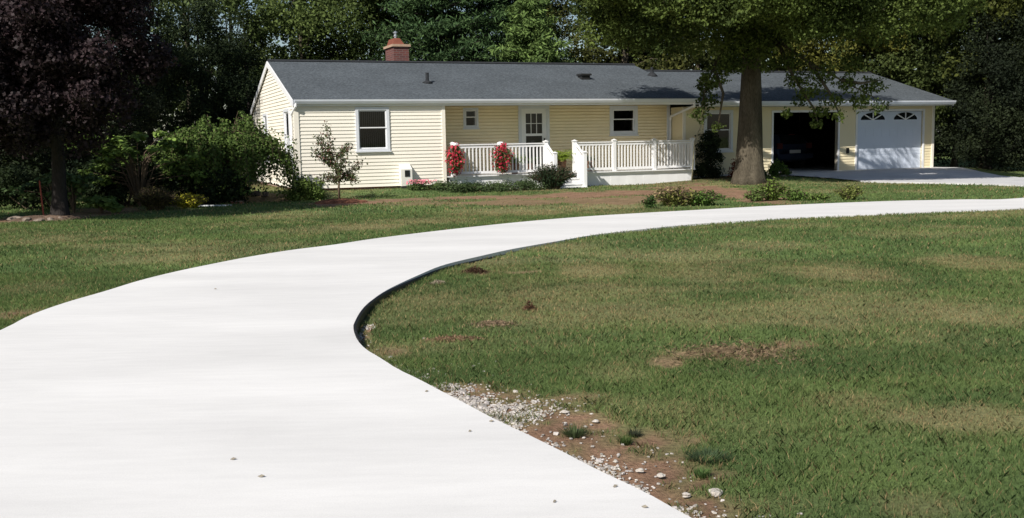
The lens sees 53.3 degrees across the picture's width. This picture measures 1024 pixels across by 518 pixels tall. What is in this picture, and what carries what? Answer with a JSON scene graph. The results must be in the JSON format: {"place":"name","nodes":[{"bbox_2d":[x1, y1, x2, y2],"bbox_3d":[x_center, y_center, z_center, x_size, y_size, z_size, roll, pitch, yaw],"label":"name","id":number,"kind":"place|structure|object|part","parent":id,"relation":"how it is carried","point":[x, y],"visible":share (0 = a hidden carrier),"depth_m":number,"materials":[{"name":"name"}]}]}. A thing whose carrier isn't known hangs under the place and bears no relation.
{"place":"outdoors","nodes":[
{"label":"outdoors","id":0,"kind":"place"},
{"bbox_2d":[251,191,260,195],"bbox_3d":[-7.175,-1.850,28.620,0.297,0.146,0.208,-1,7,0],"label":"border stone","id":1,"kind":"object","parent":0,"point":[257,193],"visible":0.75,"depth_m":28.54,"materials":[{"name":"grey stone"}]},
{"bbox_2d":[0,198,1023,517],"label":"driveway","id":2,"kind":"structure","parent":0,"point":[172,394],"depth_m":5.99,"materials":[{"name":"concrete"}]},
{"bbox_2d":[0,145,1023,517],"bbox_3d":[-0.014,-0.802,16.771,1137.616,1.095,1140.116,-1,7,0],"label":"ground","id":3,"kind":"structure","parent":0,"point":[668,467],"depth_m":8.16,"materials":[{"name":"green plant"}]},
{"bbox_2d":[0,30,50,201],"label":"dark evergreen","id":4,"kind":"object","parent":3,"relation":"on","point":[10,159],"visible":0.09,"depth_m":28.45,"materials":[{"name":"green plant"}]},
{"bbox_2d":[0,160,70,210],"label":"dark shrub","id":5,"kind":"object","parent":3,"relation":"on","point":[9,178],"visible":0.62,"depth_m":25.70,"materials":[{"name":"green plant"}]},
{"bbox_2d":[39,180,43,214],"bbox_3d":[-10.656,-1.327,23.138,0.074,0.930,0.024,-1,7,0],"label":"garden stake","id":6,"kind":"object","parent":3,"relation":"on","point":[41,197],"visible":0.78,"depth_m":23.12,"materials":[{"name":"red paint"}]},
{"bbox_2d":[9,215,91,221],"bbox_3d":[-10.024,-0.888,22.106,2.074,0.133,1.238,-1,7,0],"label":"mulch mound","id":7,"kind":"object","parent":3,"relation":"on","point":[45,217],"visible":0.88,"depth_m":21.92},
{"bbox_2d":[7,216,22,220],"bbox_3d":[-10.723,-0.878,22.084,0.397,0.112,0.267,-1,7,0],"label":"fieldstone","id":8,"kind":"object","parent":7,"relation":"on","point":[12,217],"visible":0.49,"depth_m":22.01,"materials":[{"name":"grey stone"}]},
{"bbox_2d":[22,217,31,221],"bbox_3d":[-10.291,-0.836,21.640,0.215,0.099,0.223,-1,7,0],"label":"fieldstone","id":9,"kind":"object","parent":7,"relation":"on","point":[27,219],"visible":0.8,"depth_m":21.57,"materials":[{"name":"beige stone"}]},
{"bbox_2d":[1,171,102,207],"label":"layered shrub","id":10,"kind":"object","parent":3,"relation":"on","point":[29,196],"visible":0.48,"depth_m":24.99,"materials":[{"name":"green plant"}]},
{"bbox_2d":[16,113,104,196],"bbox_3d":[-15.844,-5.365,32.609,5.192,7.265,6.250,4,9,39],"label":"dark evergreen","id":11,"kind":"object","parent":3,"relation":"on","point":[88,158],"visible":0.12,"depth_m":32.66,"materials":[{"name":"green plant"}]},
{"bbox_2d":[37,173,99,212],"bbox_3d":[-10.500,-1.565,24.278,1.303,0.940,1.059,-1,7,0],"label":"layered shrub","id":12,"kind":"object","parent":3,"relation":"on","point":[74,192],"visible":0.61,"depth_m":24.26,"materials":[{"name":"green plant"}]},
{"bbox_2d":[0,0,182,215],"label":"purple maple","id":13,"kind":"object","parent":3,"relation":"on","point":[56,67],"visible":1,"depth_m":20.00,"materials":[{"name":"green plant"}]},
{"bbox_2d":[65,156,129,203],"bbox_3d":[-11.418,-2.120,27.650,1.995,1.365,1.568,-5,8,-28],"label":"dark shrub","id":14,"kind":"object","parent":3,"relation":"on","point":[76,168],"visible":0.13,"depth_m":27.49,"materials":[{"name":"green plant"}]},
{"bbox_2d":[74,194,123,212],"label":"layered shrub","id":15,"kind":"object","parent":3,"relation":"on","point":[103,203],"visible":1,"depth_m":23.98,"materials":[{"name":"green plant"}]},
{"bbox_2d":[30,6,169,179],"bbox_3d":[-15.024,-6.565,35.300,6.421,9.033,6.144,-1,7,0],"label":"dark evergreen","id":16,"kind":"object","parent":3,"relation":"on","point":[142,121],"visible":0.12,"depth_m":35.66,"materials":[{"name":"green plant"}]},
{"bbox_2d":[83,161,157,205],"bbox_3d":[-10.049,-1.995,26.877,2.304,1.251,1.818,-1,7,0],"label":"dark shrub","id":17,"kind":"object","parent":3,"relation":"on","point":[113,190],"visible":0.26,"depth_m":26.58,"materials":[{"name":"green plant"}]},
{"bbox_2d":[64,130,208,206],"bbox_3d":[-9.696,-2.324,26.245,3.772,1.968,2.210,-1,7,0],"label":"layered shrub","id":18,"kind":"object","parent":3,"relation":"on","point":[109,153],"visible":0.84,"depth_m":26.17,"materials":[{"name":"green plant"}]},
{"bbox_2d":[128,185,180,210],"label":"brown shrub","id":19,"kind":"object","parent":3,"relation":"on","point":[155,199],"visible":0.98,"depth_m":24.48,"materials":[{"name":"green plant"}]},
{"bbox_2d":[87,0,224,180],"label":"dark evergreen","id":20,"kind":"object","parent":3,"relation":"on","point":[184,87],"visible":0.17,"depth_m":38.92,"materials":[{"name":"green plant"}]},
{"bbox_2d":[130,154,201,205],"bbox_3d":[-9.036,-2.126,26.931,2.078,1.459,1.591,-4,7,-25],"label":"dark shrub","id":21,"kind":"object","parent":3,"relation":"on","point":[173,187],"visible":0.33,"depth_m":26.54,"materials":[{"name":"green plant"}]},
{"bbox_2d":[169,192,209,208],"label":"golden shrub","id":22,"kind":"object","parent":3,"relation":"on","point":[188,200],"visible":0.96,"depth_m":25.06,"materials":[{"name":"yellow plant"}]},
{"bbox_2d":[146,0,234,116],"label":"poplar tree","id":23,"kind":"object","parent":3,"relation":"on","point":[178,5],"visible":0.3,"depth_m":49.91,"materials":[{"name":"green plant"}]},
{"bbox_2d":[128,0,259,178],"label":"dark evergreen","id":24,"kind":"object","parent":3,"relation":"on","point":[228,87],"visible":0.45,"depth_m":40.62,"materials":[{"name":"green plant"}]},
{"bbox_2d":[183,162,259,204],"bbox_3d":[-7.728,-2.016,26.904,1.792,1.203,1.760,-6,8,-36],"label":"dark shrub","id":25,"kind":"object","parent":3,"relation":"on","point":[227,191],"visible":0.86,"depth_m":26.45,"materials":[{"name":"green plant"}]},
{"bbox_2d":[145,110,303,200],"bbox_3d":[-7.782,-2.763,27.591,4.252,2.489,3.106,-1,7,0],"label":"weeping shrub","id":26,"kind":"object","parent":3,"relation":"on","point":[225,142],"visible":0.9,"depth_m":26.86,"materials":[{"name":"green plant"}]},
{"bbox_2d":[198,0,264,39],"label":"poplar tree","id":27,"kind":"object","parent":3,"relation":"on","point":[222,22],"visible":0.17,"depth_m":55.17,"materials":[{"name":"green plant"}]},
{"bbox_2d":[181,4,296,175],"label":"dark evergreen","id":28,"kind":"object","parent":3,"relation":"on","point":[232,34],"visible":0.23,"depth_m":44.42,"materials":[{"name":"green plant"}]},
{"bbox_2d":[191,0,398,102],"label":"maple tree","id":29,"kind":"object","parent":3,"relation":"on","point":[316,30],"visible":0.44,"depth_m":44.10,"materials":[{"name":"green plant"}]},
{"bbox_2d":[282,174,328,200],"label":"rounded shrub","id":30,"kind":"object","parent":3,"relation":"on","point":[312,189],"visible":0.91,"depth_m":27.57,"materials":[{"name":"green plant"}]},
{"bbox_2d":[310,120,367,197],"bbox_3d":[-4.674,-2.635,27.465,1.558,2.204,0.636,0,7,7],"label":"young tree","id":31,"kind":"object","parent":3,"relation":"on","point":[329,161],"visible":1,"depth_m":27.46,"materials":[{"name":"green plant"}]},
{"bbox_2d":[315,198,367,203],"bbox_3d":[-4.457,-1.534,26.754,1.500,0.134,1.171,-1,7,0],"label":"mulch mound","id":32,"kind":"object","parent":3,"relation":"on","point":[338,201],"visible":0.97,"depth_m":26.34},
{"bbox_2d":[280,0,466,60],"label":"maple tree","id":33,"kind":"object","parent":3,"relation":"on","point":[382,17],"visible":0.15,"depth_m":46.67,"materials":[{"name":"green plant"}]},
{"bbox_2d":[406,179,441,188],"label":"pink flowers","id":34,"kind":"object","parent":3,"relation":"on","point":[422,181],"visible":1,"depth_m":30.07,"materials":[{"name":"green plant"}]},
{"bbox_2d":[354,254,505,344],"bbox_3d":[-0.768,0.276,11.428,0.723,0.138,7.109,0,7,12],"label":"lawn edging","id":35,"kind":"object","parent":3,"relation":"on","point":[361,316],"visible":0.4,"depth_m":10.34,"materials":[{"name":"black plastic"}]},
{"bbox_2d":[406,180,457,190],"bbox_3d":[-2.270,-2.183,30.355,1.757,0.332,0.922,-1,7,0],"label":"juniper","id":36,"kind":"object","parent":3,"relation":"on","point":[433,186],"visible":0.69,"depth_m":30.18,"materials":[{"name":"green plant"}]},
{"bbox_2d":[353,0,519,119],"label":"pine tree","id":37,"kind":"object","parent":3,"relation":"on","point":[448,25],"visible":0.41,"depth_m":42.91,"materials":[{"name":"green plant"}]},
{"bbox_2d":[431,279,450,283],"bbox_3d":[-0.830,0.248,11.510,0.249,0.053,0.263,-3,7,-17],"label":"dry thatch","id":38,"kind":"object","parent":3,"relation":"on","point":[438,281],"visible":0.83,"depth_m":11.51,"materials":[{"name":"beige plant"}]},
{"bbox_2d":[421,334,482,341],"bbox_3d":[-0.461,0.624,8.260,0.592,0.049,0.215,-1,7,0],"label":"dry thatch","id":39,"kind":"object","parent":3,"relation":"on","point":[458,337],"visible":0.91,"depth_m":8.24,"materials":[{"name":"beige plant"}]},
{"bbox_2d":[430,177,485,191],"bbox_3d":[-1.626,-2.207,30.393,1.714,0.474,1.383,-1,7,0],"label":"juniper","id":40,"kind":"object","parent":3,"relation":"on","point":[453,187],"visible":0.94,"depth_m":30.10,"materials":[{"name":"green plant"}]},
{"bbox_2d":[461,264,493,273],"bbox_3d":[-0.440,0.117,12.370,0.542,0.097,0.286,1,7,16],"label":"turf clod","id":41,"kind":"object","parent":3,"relation":"on","point":[478,270],"visible":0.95,"depth_m":12.36,"materials":[{"name":"brown soil"}]},
{"bbox_2d":[465,179,511,191],"bbox_3d":[-0.781,-2.192,30.803,1.571,0.400,1.348,-1,7,0],"label":"juniper","id":42,"kind":"object","parent":3,"relation":"on","point":[492,187],"visible":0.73,"depth_m":30.43,"materials":[{"name":"green plant"}]},
{"bbox_2d":[466,319,528,327],"bbox_3d":[-0.200,0.551,8.849,0.719,0.048,0.395,-4,7,-22],"label":"dry thatch","id":43,"kind":"object","parent":3,"relation":"on","point":[493,322],"visible":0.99,"depth_m":8.86,"materials":[{"name":"beige plant"}]},
{"bbox_2d":[0,34,1001,165],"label":"distant woods","id":44,"kind":"object","parent":3,"relation":"on","point":[175,107],"visible":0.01,"depth_m":65.81,"materials":[{"name":"green plant"}]},
{"bbox_2d":[422,0,584,62],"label":"pine tree","id":45,"kind":"object","parent":3,"relation":"on","point":[480,5],"visible":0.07,"depth_m":46.80,"materials":[{"name":"green plant"}]},
{"bbox_2d":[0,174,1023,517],"bbox_3d":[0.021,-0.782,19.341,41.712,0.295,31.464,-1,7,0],"label":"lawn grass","id":46,"kind":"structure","parent":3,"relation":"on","point":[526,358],"depth_m":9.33,"materials":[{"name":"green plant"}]},
{"bbox_2d":[492,176,552,190],"bbox_3d":[0.219,-2.285,31.101,2.050,0.480,1.194,-1,7,0],"label":"juniper","id":47,"kind":"object","parent":3,"relation":"on","point":[525,185],"visible":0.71,"depth_m":30.92,"materials":[{"name":"green plant"}]},
{"bbox_2d":[522,300,535,310],"bbox_3d":[0.153,0.428,9.614,0.200,0.102,0.178,-1,7,0],"label":"turf clod","id":48,"kind":"object","parent":3,"relation":"on","point":[532,306],"visible":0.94,"depth_m":9.60,"materials":[{"name":"brown soil"}]},
{"bbox_2d":[487,0,581,62],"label":"maple tree","id":49,"kind":"object","parent":3,"relation":"on","point":[536,41],"visible":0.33,"depth_m":41.16,"materials":[{"name":"green plant"}]},
{"bbox_2d":[526,162,577,189],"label":"yew shrub","id":50,"kind":"object","parent":3,"relation":"on","point":[558,178],"visible":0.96,"depth_m":31.14,"materials":[{"name":"green plant"}]},
{"bbox_2d":[447,137,695,187],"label":"porch deck","id":51,"kind":"structure","parent":3,"relation":"on","point":[613,174],"depth_m":33.24,"materials":[{"name":"white paint"}]},
{"bbox_2d":[445,142,465,176],"bbox_3d":[-1.705,-3.033,31.057,0.645,1.060,0.700,-4,7,-21],"label":"flower planter","id":52,"kind":"object","parent":51,"relation":"hanging from","point":[456,159],"visible":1,"depth_m":30.99,"materials":[{"name":"white paint"}]},
{"bbox_2d":[489,142,513,174],"bbox_3d":[-0.291,-3.119,31.619,0.822,1.043,0.651,-4,7,-21],"label":"flower planter","id":53,"kind":"object","parent":51,"relation":"hanging from","point":[503,162],"visible":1,"depth_m":31.54,"materials":[{"name":"white paint"}]},
{"bbox_2d":[510,154,528,173],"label":"potted fern","id":54,"kind":"object","parent":51,"relation":"on","point":[517,163],"visible":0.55,"depth_m":32.40,"materials":[{"name":"green plant"}]},
{"bbox_2d":[517,156,539,172],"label":"potted fern","id":55,"kind":"object","parent":51,"relation":"on","point":[531,163],"visible":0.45,"depth_m":33.06,"materials":[{"name":"green plant"}]},
{"bbox_2d":[552,150,580,169],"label":"potted fern","id":56,"kind":"object","parent":51,"relation":"on","point":[562,157],"visible":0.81,"depth_m":32.98,"materials":[{"name":"green plant"}]},
{"bbox_2d":[581,154,598,170],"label":"potted fern","id":57,"kind":"object","parent":51,"relation":"on","point":[590,162],"visible":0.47,"depth_m":33.73,"materials":[{"name":"green plant"}]},
{"bbox_2d":[556,421,589,438],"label":"grass tuft","id":58,"kind":"object","parent":3,"relation":"on","point":[572,433],"visible":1,"depth_m":5.56,"materials":[{"name":"green plant"}]},
{"bbox_2d":[250,31,955,190],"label":"ranch house","id":59,"kind":"structure","parent":3,"relation":"on","point":[392,112],"depth_m":34.16,"materials":[{"name":"beige plastic"}]},
{"bbox_2d":[263,113,269,162],"bbox_3d":[-8.324,-4.119,34.751,0.195,1.655,0.960,-4,7,-21],"label":"window","id":60,"kind":"structure","parent":59,"relation":"in","point":[265,118],"depth_m":34.62,"materials":[{"name":"white paint"}]},
{"bbox_2d":[283,109,290,152],"bbox_3d":[-6.703,-3.671,30.685,0.195,1.655,1.020,-4,7,-21],"label":"window","id":61,"kind":"structure","parent":59,"relation":"in","point":[286,115],"depth_m":30.78,"materials":[{"name":"white paint"}]},
{"bbox_2d":[355,107,391,152],"bbox_3d":[-4.207,-3.856,30.456,1.080,1.325,0.525,-4,7,-21],"label":"window","id":62,"kind":"structure","parent":59,"relation":"in","point":[372,124],"depth_m":30.36,"materials":[{"name":"white paint"}]},
{"bbox_2d":[399,164,412,188],"bbox_3d":[-3.189,-2.448,30.641,0.340,0.820,0.270,-4,7,-21],"label":"utility box","id":63,"kind":"object","parent":59,"relation":"attached to","point":[405,173],"visible":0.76,"depth_m":30.54,"materials":[{"name":"white metal"}]},
{"bbox_2d":[405,170,409,176],"bbox_3d":[-3.130,-2.560,30.513,0.150,0.190,0.013,-4,7,-21],"label":"meter window","id":64,"kind":"structure","parent":63,"relation":"in","point":[407,172],"depth_m":30.51,"materials":[{"name":"black glass"}]},
{"bbox_2d":[462,108,479,128],"bbox_3d":[-1.416,-4.583,33.350,0.580,0.695,0.525,-4,7,-21],"label":"window","id":65,"kind":"structure","parent":59,"relation":"in","point":[468,117],"depth_m":33.20,"materials":[{"name":"white paint"}]},
{"bbox_2d":[521,109,545,169],"bbox_3d":[0.719,-3.971,34.097,0.901,2.080,0.144,-3,7,-19],"label":"door","id":66,"kind":"structure","parent":59,"relation":"in","point":[533,120],"depth_m":34.09,"materials":[{"name":"white paint"}]},
{"bbox_2d":[609,106,638,135],"bbox_3d":[3.772,-4.785,35.395,1.140,1.035,0.525,-4,7,-21],"label":"window","id":67,"kind":"structure","parent":59,"relation":"in","point":[619,115],"depth_m":35.34,"materials":[{"name":"white paint"}]},
{"bbox_2d":[691,108,705,181],"bbox_3d":[6.096,-3.724,33.407,0.475,2.433,0.052,-1,7,0],"label":"downspout","id":68,"kind":"object","parent":59,"relation":"attached to","point":[694,147],"visible":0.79,"depth_m":33.41,"materials":[{"name":"white metal"}]},
{"bbox_2d":[704,110,733,152],"bbox_3d":[7.126,-4.472,35.815,1.240,1.475,0.525,-4,7,-21],"label":"window","id":69,"kind":"structure","parent":59,"relation":"in","point":[710,120],"depth_m":35.86,"materials":[{"name":"white paint"}]},
{"bbox_2d":[773,133,812,167],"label":"parked car","id":70,"kind":"object","parent":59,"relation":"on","point":[795,149],"visible":0.36,"depth_m":40.28,"materials":[{"name":"blue paint"}]},
{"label":"rear window","id":71,"kind":"part","parent":70,"relation":"part of","materials":[{"name":"black glass"}]},
{"bbox_2d":[857,111,921,169],"bbox_3d":[14.205,-4.487,38.509,3.096,2.148,0.052,-4,7,-21],"label":"garage door","id":72,"kind":"structure","parent":59,"relation":"in","point":[890,139],"depth_m":38.50,"materials":[{"name":"white paint"}]},
{"bbox_2d":[538,0,714,69],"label":"maple tree","id":73,"kind":"object","parent":3,"relation":"on","point":[587,53],"visible":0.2,"depth_m":43.84,"materials":[{"name":"green plant"}]},
{"bbox_2d":[617,433,635,445],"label":"grass tuft","id":74,"kind":"object","parent":3,"relation":"on","point":[626,441],"visible":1,"depth_m":5.38,"materials":[{"name":"green plant"}]},
{"bbox_2d":[625,428,642,437],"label":"grass tuft","id":75,"kind":"object","parent":3,"relation":"on","point":[633,433],"visible":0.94,"depth_m":5.54,"materials":[{"name":"green plant"}]},
{"bbox_2d":[635,468,643,471],"bbox_3d":[0.614,1.015,4.918,0.042,0.017,0.021,-1,7,0],"label":"limestone piece","id":76,"kind":"object","parent":3,"relation":"on","point":[639,470],"visible":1,"depth_m":4.91,"materials":[{"name":"white stone"}]},
{"bbox_2d":[640,195,656,208],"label":"leafy bush","id":77,"kind":"object","parent":3,"relation":"on","point":[650,202],"visible":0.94,"depth_m":22.20,"materials":[{"name":"green plant"}]},
{"bbox_2d":[657,473,665,477],"bbox_3d":[0.707,1.022,4.835,0.042,0.021,0.034,-6,8,-36],"label":"limestone piece","id":78,"kind":"object","parent":3,"relation":"on","point":[660,475],"visible":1,"depth_m":4.83,"materials":[{"name":"white stone"}]},
{"bbox_2d":[649,183,701,206],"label":"leafy bush","id":79,"kind":"object","parent":3,"relation":"on","point":[668,197],"visible":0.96,"depth_m":22.63,"materials":[{"name":"green plant"}]},
{"bbox_2d":[682,492,690,496],"bbox_3d":[0.780,1.052,4.570,0.039,0.020,0.038,-1,7,0],"label":"limestone piece","id":80,"kind":"object","parent":3,"relation":"on","point":[685,494],"visible":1,"depth_m":4.56,"materials":[{"name":"white stone"}]},
{"bbox_2d":[614,17,769,69],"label":"maple tree","id":81,"kind":"object","parent":3,"relation":"on","point":[703,64],"visible":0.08,"depth_m":47.49,"materials":[{"name":"green plant"}]},
{"bbox_2d":[689,462,711,478],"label":"grass tuft","id":82,"kind":"object","parent":3,"relation":"on","point":[703,472],"visible":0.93,"depth_m":4.85,"materials":[{"name":"green plant"}]},
{"bbox_2d":[681,188,726,205],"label":"leafy bush","id":83,"kind":"object","parent":3,"relation":"on","point":[707,198],"visible":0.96,"depth_m":22.68,"materials":[{"name":"green plant"}]},
{"bbox_2d":[693,127,725,177],"bbox_3d":[6.699,-3.642,34.959,1.246,1.795,1.243,-1,7,0],"label":"dark shrub","id":84,"kind":"object","parent":3,"relation":"on","point":[709,149],"visible":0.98,"depth_m":34.77,"materials":[{"name":"green plant"}]},
{"bbox_2d":[680,446,738,465],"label":"grass tuft","id":85,"kind":"object","parent":3,"relation":"on","point":[696,454],"visible":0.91,"depth_m":5.10,"materials":[{"name":"green plant"}]},
{"bbox_2d":[709,488,722,496],"bbox_3d":[0.920,1.047,4.588,0.066,0.027,0.061,-1,7,0],"label":"limestone piece","id":86,"kind":"object","parent":3,"relation":"on","point":[715,492],"visible":1,"depth_m":4.57,"materials":[{"name":"white stone"}]},
{"bbox_2d":[637,335,843,379],"bbox_3d":[1.548,0.673,7.519,1.703,0.054,1.354,1,7,19],"label":"dry thatch","id":87,"kind":"object","parent":3,"relation":"on","point":[744,350],"visible":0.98,"depth_m":7.50,"materials":[{"name":"brown plant"}]},
{"bbox_2d":[742,188,770,200],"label":"leafy bush","id":88,"kind":"object","parent":3,"relation":"on","point":[755,195],"visible":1,"depth_m":23.96,"materials":[{"name":"green plant"}]},
{"bbox_2d":[753,177,789,200],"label":"leafy bush","id":89,"kind":"object","parent":3,"relation":"on","point":[772,188],"visible":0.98,"depth_m":24.06,"materials":[{"name":"green plant"}]},
{"bbox_2d":[709,35,846,70],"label":"maple tree","id":90,"kind":"object","parent":3,"relation":"on","point":[781,69],"visible":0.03,"depth_m":49.78,"materials":[{"name":"green plant"}]},
{"bbox_2d":[766,157,791,175],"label":"green shrub","id":91,"kind":"object","parent":3,"relation":"on","point":[776,168],"visible":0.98,"depth_m":34.68,"materials":[{"name":"green plant"}]},
{"bbox_2d":[568,0,990,184],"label":"shade tree","id":92,"kind":"object","parent":3,"relation":"on","point":[755,30],"visible":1,"depth_m":29.91,"materials":[{"name":"green plant"}]},
{"bbox_2d":[778,189,809,200],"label":"leafy bush","id":93,"kind":"object","parent":3,"relation":"on","point":[795,195],"visible":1,"depth_m":23.91,"materials":[{"name":"green plant"}]},
{"bbox_2d":[804,192,832,200],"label":"leafy bush","id":94,"kind":"object","parent":3,"relation":"on","point":[817,197],"visible":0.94,"depth_m":23.78,"materials":[{"name":"green plant"}]},
{"bbox_2d":[834,184,863,199],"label":"leafy bush","id":95,"kind":"object","parent":3,"relation":"on","point":[848,192],"visible":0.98,"depth_m":23.82,"materials":[{"name":"green plant"}]},
{"bbox_2d":[772,16,950,115],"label":"maple tree","id":96,"kind":"object","parent":3,"relation":"on","point":[814,56],"visible":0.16,"depth_m":44.21,"materials":[{"name":"green plant"}]},
{"bbox_2d":[779,167,1023,186],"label":"garage apron","id":97,"kind":"object","parent":3,"relation":"on","point":[945,175],"visible":0.76,"depth_m":33.91,"materials":[{"name":"concrete"}]},
{"bbox_2d":[830,0,1002,130],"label":"maple tree","id":98,"kind":"object","parent":3,"relation":"on","point":[925,72],"visible":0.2,"depth_m":41.93,"materials":[{"name":"green plant"}]},
{"bbox_2d":[914,43,996,166],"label":"dark evergreen","id":99,"kind":"object","parent":3,"relation":"on","point":[946,132],"visible":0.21,"depth_m":42.67,"materials":[{"name":"green plant"}]},
{"bbox_2d":[910,0,1023,167],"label":"maple tree","id":100,"kind":"object","parent":3,"relation":"on","point":[1016,5],"visible":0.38,"depth_m":38.81,"materials":[{"name":"green plant"}]},
{"bbox_2d":[943,7,1023,168],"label":"dark evergreen","id":101,"kind":"object","parent":3,"relation":"on","point":[989,50],"visible":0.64,"depth_m":37.92,"materials":[{"name":"green plant"}]},
{"bbox_2d":[950,27,1023,104],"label":"maple tree","id":102,"kind":"object","parent":3,"relation":"on","point":[974,45],"depth_m":48.48,"materials":[{"name":"green plant"}]},
{"bbox_2d":[965,8,1023,171],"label":"dark evergreen","id":103,"kind":"object","parent":3,"relation":"on","point":[1002,154],"visible":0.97,"depth_m":36.46,"materials":[{"name":"green plant"}]},
{"bbox_2d":[88,0,999,146],"label":"sky","id":104,"kind":"structure","parent":0,"point":[280,43],"materials":[{"name":"white"}]},
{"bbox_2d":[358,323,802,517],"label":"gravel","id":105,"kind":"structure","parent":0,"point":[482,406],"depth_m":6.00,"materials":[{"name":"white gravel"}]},
{"bbox_2d":[727,158,735,177],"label":"shrub","id":106,"kind":"object","parent":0,"point":[732,171],"visible":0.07,"depth_m":34.37,"materials":[{"name":"green plant"}]}
]}

